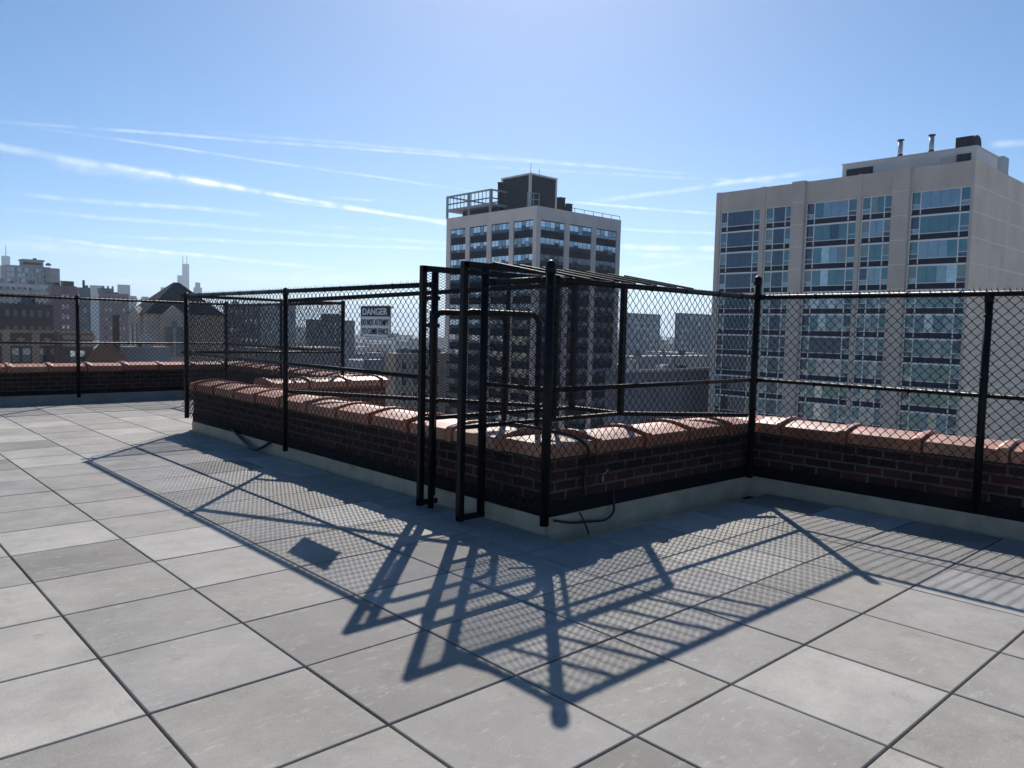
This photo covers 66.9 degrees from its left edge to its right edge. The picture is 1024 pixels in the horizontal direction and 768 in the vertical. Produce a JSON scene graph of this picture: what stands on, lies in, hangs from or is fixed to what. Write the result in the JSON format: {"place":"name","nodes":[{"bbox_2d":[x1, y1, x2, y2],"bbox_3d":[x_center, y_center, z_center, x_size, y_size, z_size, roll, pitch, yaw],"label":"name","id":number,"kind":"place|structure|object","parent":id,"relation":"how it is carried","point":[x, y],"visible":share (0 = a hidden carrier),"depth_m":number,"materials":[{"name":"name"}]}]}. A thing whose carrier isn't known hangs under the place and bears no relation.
{"place":"outdoors","nodes":[
{"label":"outdoors","id":0,"kind":"place"},
{"bbox_2d":[0,294,53,329],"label":"brown block","id":1,"kind":"structure","parent":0,"point":[32,310],"depth_m":157.97,"materials":[{"name":"stone"}]},
{"bbox_2d":[0,278,53,304],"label":"balcony block","id":2,"kind":"structure","parent":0,"point":[30,287],"depth_m":341.87,"materials":[{"name":"white concrete"}]},
{"bbox_2d":[0,330,60,363],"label":"brick building","id":3,"kind":"structure","parent":0,"point":[40,335],"depth_m":114.19,"materials":[{"name":"grey"}]},
{"bbox_2d":[1,258,59,284],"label":"apartment slab","id":4,"kind":"structure","parent":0,"point":[24,271],"depth_m":426.33,"materials":[{"name":"white concrete"}]},
{"bbox_2d":[48,281,76,330],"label":"plum slab","id":5,"kind":"structure","parent":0,"point":[66,288],"depth_m":263.16,"materials":[{"name":"concrete"}]},
{"bbox_2d":[77,280,90,330],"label":"slate slab","id":6,"kind":"structure","parent":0,"point":[84,290],"depth_m":301.93,"materials":[{"name":"white concrete"}]},
{"bbox_2d":[90,285,104,340],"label":"skyline tower","id":7,"kind":"structure","parent":0,"point":[93,290],"depth_m":1507.47,"materials":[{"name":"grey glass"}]},
{"bbox_2d":[98,286,128,345],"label":"plum tower","id":8,"kind":"structure","parent":0,"point":[107,292],"depth_m":424.81,"materials":[{"name":"concrete"}]},
{"bbox_2d":[126,282,223,361],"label":"building","id":9,"kind":"structure","parent":0,"point":[172,291],"depth_m":153.78,"materials":[{"name":"stone"}]},
{"bbox_2d":[177,255,188,288],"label":"skyline tower","id":10,"kind":"structure","parent":0,"point":[183,279],"depth_m":3010.80,"materials":[{"name":"grey glass"}]},
{"bbox_2d":[0,399,1023,767],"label":"paved roof deck","id":11,"kind":"structure","parent":0,"point":[176,591],"depth_m":4.18,"materials":[{"name":"concrete"}]},
{"bbox_2d":[183,280,431,479],"bbox_3d":[-2.729,-0.181,9.097,0.075,1.919,6.018,-2,5,-43],"label":"chain link fence","id":12,"kind":"object","parent":11,"relation":"on","point":[285,291],"visible":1,"depth_m":8.89,"materials":[{"name":"black metal"}]},
{"bbox_2d":[360,305,392,337],"bbox_3d":[-1.314,-0.605,7.518,0.048,0.310,0.535,-2,5,-43],"label":"warning sign","id":13,"kind":"object","parent":12,"relation":"attached to","point":[375,321],"visible":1,"depth_m":7.49,"materials":[{"name":"white metal"}]},
{"bbox_2d":[288,261,747,521],"bbox_3d":[-0.372,-0.013,7.307,5.147,2.124,2.325,2,4,13],"label":"ladder guard","id":14,"kind":"object","parent":11,"relation":"on","point":[464,271],"visible":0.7,"depth_m":6.81,"materials":[{"name":"black paint"}]},
{"bbox_2d":[483,260,556,526],"bbox_3d":[0.030,0.054,6.106,0.084,2.016,0.791,-2,5,-43],"label":"chain link fence","id":15,"kind":"object","parent":11,"relation":"on","point":[548,279],"visible":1,"depth_m":5.93,"materials":[{"name":"black metal"}]},
{"bbox_2d":[754,287,1023,510],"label":"chain link fence","id":16,"kind":"object","parent":11,"relation":"on","point":[982,395],"visible":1,"depth_m":6.70,"materials":[{"name":"black metal"}]},
{"bbox_2d":[0,0,1023,335],"label":"sky","id":17,"kind":"structure","parent":0,"point":[265,144],"materials":[{"name":"blue"}]},
{"bbox_2d":[355,328,673,339],"bbox_3d":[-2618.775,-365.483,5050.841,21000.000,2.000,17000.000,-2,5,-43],"label":"ground","id":18,"kind":"structure","parent":0,"point":[402,330],"depth_m":7320.78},
{"bbox_2d":[54,331,95,362],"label":"brick building","id":19,"kind":"structure","parent":18,"relation":"on","point":[85,349],"depth_m":113.31,"materials":[{"name":"brown"}]},
{"bbox_2d":[86,344,127,362],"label":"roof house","id":20,"kind":"structure","parent":18,"relation":"on","point":[109,349],"depth_m":113.79,"materials":[{"name":"brown brick"}]},
{"bbox_2d":[112,315,119,351],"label":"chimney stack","id":21,"kind":"object","parent":18,"relation":"on","point":[115,325],"visible":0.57,"depth_m":116.18,"materials":[{"name":"brick"}]},
{"bbox_2d":[120,334,170,361],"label":"grey annex","id":22,"kind":"object","parent":18,"relation":"on","point":[152,350],"visible":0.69,"depth_m":120.65,"materials":[{"name":"blue concrete"}]},
{"bbox_2d":[223,300,259,360],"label":"plum block","id":23,"kind":"structure","parent":18,"relation":"on","point":[240,326],"depth_m":334.81,"materials":[{"name":"brick"}]},
{"bbox_2d":[260,305,295,345],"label":"blue tower","id":24,"kind":"structure","parent":18,"relation":"on","point":[277,326],"depth_m":910.01,"materials":[{"name":"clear glass"}]},
{"bbox_2d":[306,314,354,358],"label":"slate block","id":25,"kind":"structure","parent":18,"relation":"on","point":[349,336],"depth_m":440.92,"materials":[{"name":"grey concrete"}]},
{"bbox_2d":[363,356,384,376],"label":"flat roof building","id":26,"kind":"structure","parent":18,"relation":"on","point":[374,366],"depth_m":262.22,"materials":[{"name":"stone"}]},
{"bbox_2d":[93,327,698,373],"bbox_3d":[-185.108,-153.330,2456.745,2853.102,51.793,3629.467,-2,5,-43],"label":"city rooftops","id":27,"kind":"object","parent":18,"relation":"on","point":[413,339],"visible":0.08,"depth_m":916.11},
{"bbox_2d":[385,347,449,413],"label":"tan midrise","id":28,"kind":"structure","parent":18,"relation":"on","point":[415,381],"depth_m":168.23,"materials":[{"name":"brown concrete"}]},
{"bbox_2d":[626,313,660,355],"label":"slab","id":29,"kind":"structure","parent":18,"relation":"on","point":[641,331],"depth_m":654.58,"materials":[{"name":"grey concrete"}]},
{"bbox_2d":[625,349,709,368],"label":"grey block","id":30,"kind":"structure","parent":18,"relation":"on","point":[646,361],"depth_m":275.36,"materials":[{"name":"stone"}]},
{"bbox_2d":[674,313,711,354],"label":"building","id":31,"kind":"structure","parent":18,"relation":"on","point":[690,346],"depth_m":572.69,"materials":[{"name":"grey concrete"}]},
{"bbox_2d":[444,169,620,429],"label":"apartment tower","id":32,"kind":"structure","parent":0,"point":[531,219],"depth_m":163.79,"materials":[{"name":"concrete"}]},
{"bbox_2d":[514,254,531,263],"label":"window","id":33,"kind":"structure","parent":32,"relation":"in","point":[522,258],"depth_m":156.29,"materials":[{"name":"blue glass"}]},
{"bbox_2d":[514,220,532,231],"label":"window","id":34,"kind":"structure","parent":32,"relation":"in","point":[523,225],"depth_m":155.83,"materials":[{"name":"blue glass"}]},
{"bbox_2d":[514,237,532,247],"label":"window","id":35,"kind":"structure","parent":32,"relation":"in","point":[518,242],"depth_m":155.99,"materials":[{"name":"blue glass"}]},
{"bbox_2d":[540,254,562,265],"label":"window","id":36,"kind":"structure","parent":32,"relation":"in","point":[544,258],"depth_m":156.56,"materials":[{"name":"grey"}]},
{"bbox_2d":[540,237,563,248],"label":"window","id":37,"kind":"structure","parent":32,"relation":"in","point":[545,242],"depth_m":156.41,"materials":[{"name":"blue glass"}]},
{"bbox_2d":[541,220,563,232],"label":"window","id":38,"kind":"structure","parent":32,"relation":"in","point":[545,225],"depth_m":156.14,"materials":[{"name":"blue glass"}]},
{"bbox_2d":[569,257,589,267],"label":"window","id":39,"kind":"structure","parent":32,"relation":"in","point":[573,262],"depth_m":162.22,"materials":[{"name":"grey"}]},
{"bbox_2d":[569,241,590,252],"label":"window","id":40,"kind":"structure","parent":32,"relation":"in","point":[574,246],"depth_m":162.00,"materials":[{"name":"blue glass"}]},
{"bbox_2d":[570,225,590,236],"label":"window","id":41,"kind":"structure","parent":32,"relation":"in","point":[575,230],"depth_m":161.80,"materials":[{"name":"blue glass"}]},
{"bbox_2d":[595,260,614,270],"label":"window","id":42,"kind":"structure","parent":32,"relation":"in","point":[602,265],"depth_m":167.82,"materials":[{"name":"blue"}]},
{"bbox_2d":[596,229,615,240],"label":"window","id":43,"kind":"structure","parent":32,"relation":"in","point":[602,234],"depth_m":167.27,"materials":[{"name":"blue glass"}]},
{"bbox_2d":[596,245,615,255],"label":"window","id":44,"kind":"structure","parent":32,"relation":"in","point":[606,250],"depth_m":167.59,"materials":[{"name":"blue glass"}]},
{"bbox_2d":[604,356,708,424],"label":"grey block","id":45,"kind":"structure","parent":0,"point":[639,391],"depth_m":131.63,"materials":[{"name":"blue concrete"}]},
{"bbox_2d":[708,134,1023,440],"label":"concrete apartment block","id":46,"kind":"structure","parent":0,"point":[932,220],"depth_m":112.19,"materials":[{"name":"beige concrete"}]},
{"bbox_2d":[713,394,748,412],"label":"window","id":47,"kind":"structure","parent":46,"relation":"in","point":[733,398],"depth_m":128.40,"materials":[{"name":"blue"}]},
{"bbox_2d":[714,374,749,395],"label":"window","id":48,"kind":"structure","parent":46,"relation":"in","point":[717,377],"depth_m":128.09,"materials":[{"name":"blue glass"}]},
{"bbox_2d":[715,354,750,374],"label":"window","id":49,"kind":"structure","parent":46,"relation":"in","point":[718,359],"depth_m":127.90,"materials":[{"name":"blue glass"}]},
{"bbox_2d":[716,334,751,354],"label":"window","id":50,"kind":"structure","parent":46,"relation":"in","point":[731,337],"depth_m":127.59,"materials":[{"name":"blue glass"}]},
{"bbox_2d":[716,314,752,333],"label":"window","id":51,"kind":"structure","parent":46,"relation":"in","point":[720,315],"depth_m":127.37,"materials":[{"name":"blue glass"}]},
{"bbox_2d":[717,293,753,312],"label":"window","id":52,"kind":"structure","parent":46,"relation":"in","point":[723,301],"depth_m":127.37,"materials":[{"name":"blue glass"}]},
{"bbox_2d":[718,272,756,291],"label":"window","id":53,"kind":"structure","parent":46,"relation":"in","point":[737,281],"depth_m":126.82,"materials":[{"name":"blue glass"}]},
{"bbox_2d":[719,250,757,272],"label":"window","id":54,"kind":"structure","parent":46,"relation":"in","point":[741,261],"depth_m":126.48,"materials":[{"name":"blue glass"}]},
{"bbox_2d":[720,229,758,251],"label":"window","id":55,"kind":"structure","parent":46,"relation":"in","point":[744,240],"depth_m":126.23,"materials":[{"name":"blue glass"}]},
{"bbox_2d":[721,208,759,231],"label":"window","id":56,"kind":"structure","parent":46,"relation":"in","point":[743,219],"depth_m":125.98,"materials":[{"name":"blue glass"}]},
{"bbox_2d":[757,397,781,416],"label":"window","id":57,"kind":"structure","parent":46,"relation":"in","point":[760,400],"depth_m":123.24,"materials":[{"name":"blue"}]},
{"bbox_2d":[758,377,782,398],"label":"window","id":58,"kind":"structure","parent":46,"relation":"in","point":[772,388],"depth_m":123.00,"materials":[{"name":"blue"}]},
{"bbox_2d":[759,356,783,376],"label":"window","id":59,"kind":"structure","parent":46,"relation":"in","point":[770,358],"depth_m":122.85,"materials":[{"name":"blue glass"}]},
{"bbox_2d":[760,335,784,355],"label":"window","id":60,"kind":"structure","parent":46,"relation":"in","point":[774,337],"depth_m":122.51,"materials":[{"name":"blue glass"}]},
{"bbox_2d":[761,314,785,333],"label":"window","id":61,"kind":"structure","parent":46,"relation":"in","point":[771,324],"depth_m":122.32,"materials":[{"name":"blue glass"}]},
{"bbox_2d":[761,292,786,312],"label":"window","id":62,"kind":"structure","parent":46,"relation":"in","point":[768,302],"depth_m":122.05,"materials":[{"name":"blue glass"}]},
{"bbox_2d":[762,270,787,291],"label":"window","id":63,"kind":"structure","parent":46,"relation":"in","point":[773,281],"depth_m":121.90,"materials":[{"name":"blue glass"}]},
{"bbox_2d":[763,248,788,270],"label":"window","id":64,"kind":"structure","parent":46,"relation":"in","point":[774,259],"depth_m":121.57,"materials":[{"name":"blue glass"}]},
{"bbox_2d":[764,226,789,248],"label":"window","id":65,"kind":"structure","parent":46,"relation":"in","point":[779,237],"depth_m":121.36,"materials":[{"name":"blue glass"}]},
{"bbox_2d":[765,205,790,227],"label":"window","id":66,"kind":"structure","parent":46,"relation":"in","point":[779,216],"depth_m":121.13,"materials":[{"name":"blue glass"}]},
{"bbox_2d":[796,401,845,423],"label":"window","id":67,"kind":"structure","parent":46,"relation":"in","point":[834,407],"depth_m":116.94,"materials":[{"name":"blue"}]},
{"bbox_2d":[797,379,846,403],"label":"window","id":68,"kind":"structure","parent":46,"relation":"in","point":[805,391],"depth_m":116.77,"materials":[{"name":"blue"}]},
{"bbox_2d":[798,357,847,381],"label":"window","id":69,"kind":"structure","parent":46,"relation":"in","point":[837,361],"depth_m":116.57,"materials":[{"name":"blue glass"}]},
{"bbox_2d":[799,336,849,358],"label":"window","id":70,"kind":"structure","parent":46,"relation":"in","point":[816,338],"depth_m":116.29,"materials":[{"name":"blue glass"}]},
{"bbox_2d":[801,314,850,335],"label":"window","id":71,"kind":"structure","parent":46,"relation":"in","point":[830,316],"depth_m":116.00,"materials":[{"name":"blue glass"}]},
{"bbox_2d":[802,291,851,312],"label":"window","id":72,"kind":"structure","parent":46,"relation":"in","point":[818,301],"depth_m":115.86,"materials":[{"name":"blue glass"}]},
{"bbox_2d":[803,267,852,290],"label":"window","id":73,"kind":"structure","parent":46,"relation":"in","point":[830,278],"depth_m":115.58,"materials":[{"name":"blue glass"}]},
{"bbox_2d":[804,244,854,268],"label":"window","id":74,"kind":"structure","parent":46,"relation":"in","point":[833,256],"depth_m":115.35,"materials":[{"name":"blue glass"}]},
{"bbox_2d":[805,221,855,246],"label":"window","id":75,"kind":"structure","parent":46,"relation":"in","point":[835,233],"depth_m":115.11,"materials":[{"name":"blue glass"}]},
{"bbox_2d":[806,198,856,223],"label":"window","id":76,"kind":"structure","parent":46,"relation":"in","point":[844,209],"depth_m":114.88,"materials":[{"name":"blue glass"}]},
{"bbox_2d":[850,406,879,427],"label":"window","id":77,"kind":"structure","parent":46,"relation":"in","point":[862,409],"depth_m":112.08,"materials":[{"name":"blue"}]},
{"bbox_2d":[851,383,880,406],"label":"window","id":78,"kind":"structure","parent":46,"relation":"in","point":[863,391],"depth_m":111.97,"materials":[{"name":"blue"}]},
{"bbox_2d":[853,360,882,383],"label":"window","id":79,"kind":"structure","parent":46,"relation":"in","point":[859,376],"depth_m":111.75,"materials":[{"name":"blue glass"}]},
{"bbox_2d":[854,337,883,359],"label":"window","id":80,"kind":"structure","parent":46,"relation":"in","point":[865,353],"depth_m":111.51,"materials":[{"name":"blue glass"}]},
{"bbox_2d":[855,314,884,336],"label":"window","id":81,"kind":"structure","parent":46,"relation":"in","point":[867,316],"depth_m":111.30,"materials":[{"name":"blue glass"}]},
{"bbox_2d":[856,290,886,312],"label":"window","id":82,"kind":"structure","parent":46,"relation":"in","point":[873,301],"depth_m":111.04,"materials":[{"name":"blue glass"}]},
{"bbox_2d":[858,266,887,289],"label":"window","id":83,"kind":"structure","parent":46,"relation":"in","point":[875,277],"depth_m":110.80,"materials":[{"name":"blue glass"}]},
{"bbox_2d":[859,242,888,265],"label":"window","id":84,"kind":"structure","parent":46,"relation":"in","point":[871,254],"depth_m":110.53,"materials":[{"name":"blue glass"}]},
{"bbox_2d":[860,218,890,242],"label":"window","id":85,"kind":"structure","parent":46,"relation":"in","point":[872,230],"depth_m":110.31,"materials":[{"name":"blue glass"}]},
{"bbox_2d":[861,194,891,218],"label":"window","id":86,"kind":"structure","parent":46,"relation":"in","point":[879,206],"depth_m":110.10,"materials":[{"name":"blue glass"}]},
{"bbox_2d":[898,410,955,435],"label":"window","id":87,"kind":"structure","parent":46,"relation":"in","point":[906,418],"depth_m":106.09,"materials":[{"name":"blue glass"}]},
{"bbox_2d":[899,386,957,413],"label":"window","id":88,"kind":"structure","parent":46,"relation":"in","point":[928,400],"depth_m":105.82,"materials":[{"name":"blue"}]},
{"bbox_2d":[901,362,959,388],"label":"window","id":89,"kind":"structure","parent":46,"relation":"in","point":[919,370],"depth_m":105.55,"materials":[{"name":"blue glass"}]},
{"bbox_2d":[902,338,960,363],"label":"window","id":90,"kind":"structure","parent":46,"relation":"in","point":[947,346],"depth_m":105.31,"materials":[{"name":"blue glass"}]},
{"bbox_2d":[903,314,962,337],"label":"window","id":91,"kind":"structure","parent":46,"relation":"in","point":[948,326],"depth_m":105.08,"materials":[{"name":"blue glass"}]},
{"bbox_2d":[905,288,964,312],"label":"window","id":92,"kind":"structure","parent":46,"relation":"in","point":[956,300],"depth_m":104.88,"materials":[{"name":"blue glass"}]},
{"bbox_2d":[906,263,965,288],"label":"window","id":93,"kind":"structure","parent":46,"relation":"in","point":[946,275],"depth_m":104.60,"materials":[{"name":"blue glass"}]},
{"bbox_2d":[908,237,967,263],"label":"window","id":94,"kind":"structure","parent":46,"relation":"in","point":[943,250],"depth_m":104.37,"materials":[{"name":"blue glass"}]},
{"bbox_2d":[909,211,968,239],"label":"window","id":95,"kind":"structure","parent":46,"relation":"in","point":[952,224],"depth_m":104.14,"materials":[{"name":"blue glass"}]},
{"bbox_2d":[910,186,970,214],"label":"window","id":96,"kind":"structure","parent":46,"relation":"in","point":[955,198],"depth_m":103.91,"materials":[{"name":"blue glass"}]},
{"bbox_3d":[-5.366,25.325,5.692,17.260,47.640,22.200,-2,5,-43],"label":"apartment block","id":97,"kind":"object","parent":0,"visible":0},
{"bbox_2d":[0,360,242,406],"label":"brick parapet","id":98,"kind":"structure","parent":97,"relation":"on","point":[163,389],"depth_m":15.28,"materials":[{"name":"brick"}]},
{"bbox_2d":[228,362,366,383],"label":"brick parapet","id":99,"kind":"structure","parent":97,"relation":"on","point":[317,374],"depth_m":15.51,"materials":[{"name":"brick"}]},
{"bbox_2d":[254,374,388,406],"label":"brick parapet","id":100,"kind":"structure","parent":97,"relation":"attached to","point":[358,378],"depth_m":12.69,"materials":[{"name":"brick"}]},
{"bbox_2d":[189,379,594,536],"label":"brick parapet","id":101,"kind":"structure","parent":97,"relation":"on","point":[513,514],"depth_m":7.55,"materials":[{"name":"brick"}]},
{"bbox_2d":[427,309,541,518],"bbox_3d":[-0.279,1.532,6.907,0.934,4.362,0.494,-2,5,-43],"label":"escape ladder","id":102,"kind":"object","parent":101,"relation":"attached to","point":[432,380],"visible":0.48,"depth_m":6.71,"materials":[{"name":"black metal"}]},
{"bbox_2d":[513,423,589,493],"bbox_3d":[0.316,0.602,6.281,0.628,0.574,0.073,1,4,1],"label":"cable","id":103,"kind":"object","parent":101,"relation":"on","point":[565,434],"visible":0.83,"depth_m":6.24,"materials":[{"name":"black rubber"}]},
{"bbox_2d":[546,415,766,543],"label":"brick parapet","id":104,"kind":"structure","parent":97,"relation":"on","point":[643,495],"depth_m":7.00,"materials":[{"name":"brick"}]},
{"bbox_2d":[553,486,614,523],"bbox_3d":[0.606,1.010,6.290,0.743,0.272,0.053,-3,6,-44],"label":"cable","id":105,"kind":"object","parent":104,"relation":"attached to","point":[589,521],"visible":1,"depth_m":6.36,"materials":[{"name":"black rubber"}]},
{"bbox_2d":[550,276,761,484],"bbox_3d":[1.390,-0.022,6.873,2.957,2.045,0.082,-2,5,-43],"label":"chain link fence","id":106,"kind":"object","parent":104,"relation":"attached to","point":[754,356],"visible":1,"depth_m":6.83,"materials":[{"name":"black metal"}]},
{"bbox_2d":[742,416,1023,541],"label":"brick parapet","id":107,"kind":"structure","parent":97,"relation":"on","point":[924,494],"depth_m":7.06,"materials":[{"name":"brick"}]},
{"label":"roof membrane","id":108,"kind":"structure","parent":0,"visible":0},
{"bbox_2d":[0,292,227,397],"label":"chain link fence","id":109,"kind":"object","parent":108,"relation":"on","point":[77,343],"visible":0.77,"depth_m":14.99,"materials":[{"name":"black metal"}]},
{"bbox_2d":[180,293,344,409],"bbox_3d":[-3.873,-0.474,12.339,2.739,1.834,0.078,-2,5,-43],"label":"chain link fence","id":110,"kind":"object","parent":108,"relation":"on","point":[341,336],"visible":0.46,"depth_m":12.29,"materials":[{"name":"black metal"}]},
{"bbox_2d":[226,302,340,383],"bbox_3d":[-4.549,-0.679,15.032,0.068,1.834,4.909,-2,5,-43],"label":"chain link fence","id":111,"kind":"object","parent":108,"relation":"on","point":[281,339],"visible":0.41,"depth_m":14.93,"materials":[{"name":"black metal"}]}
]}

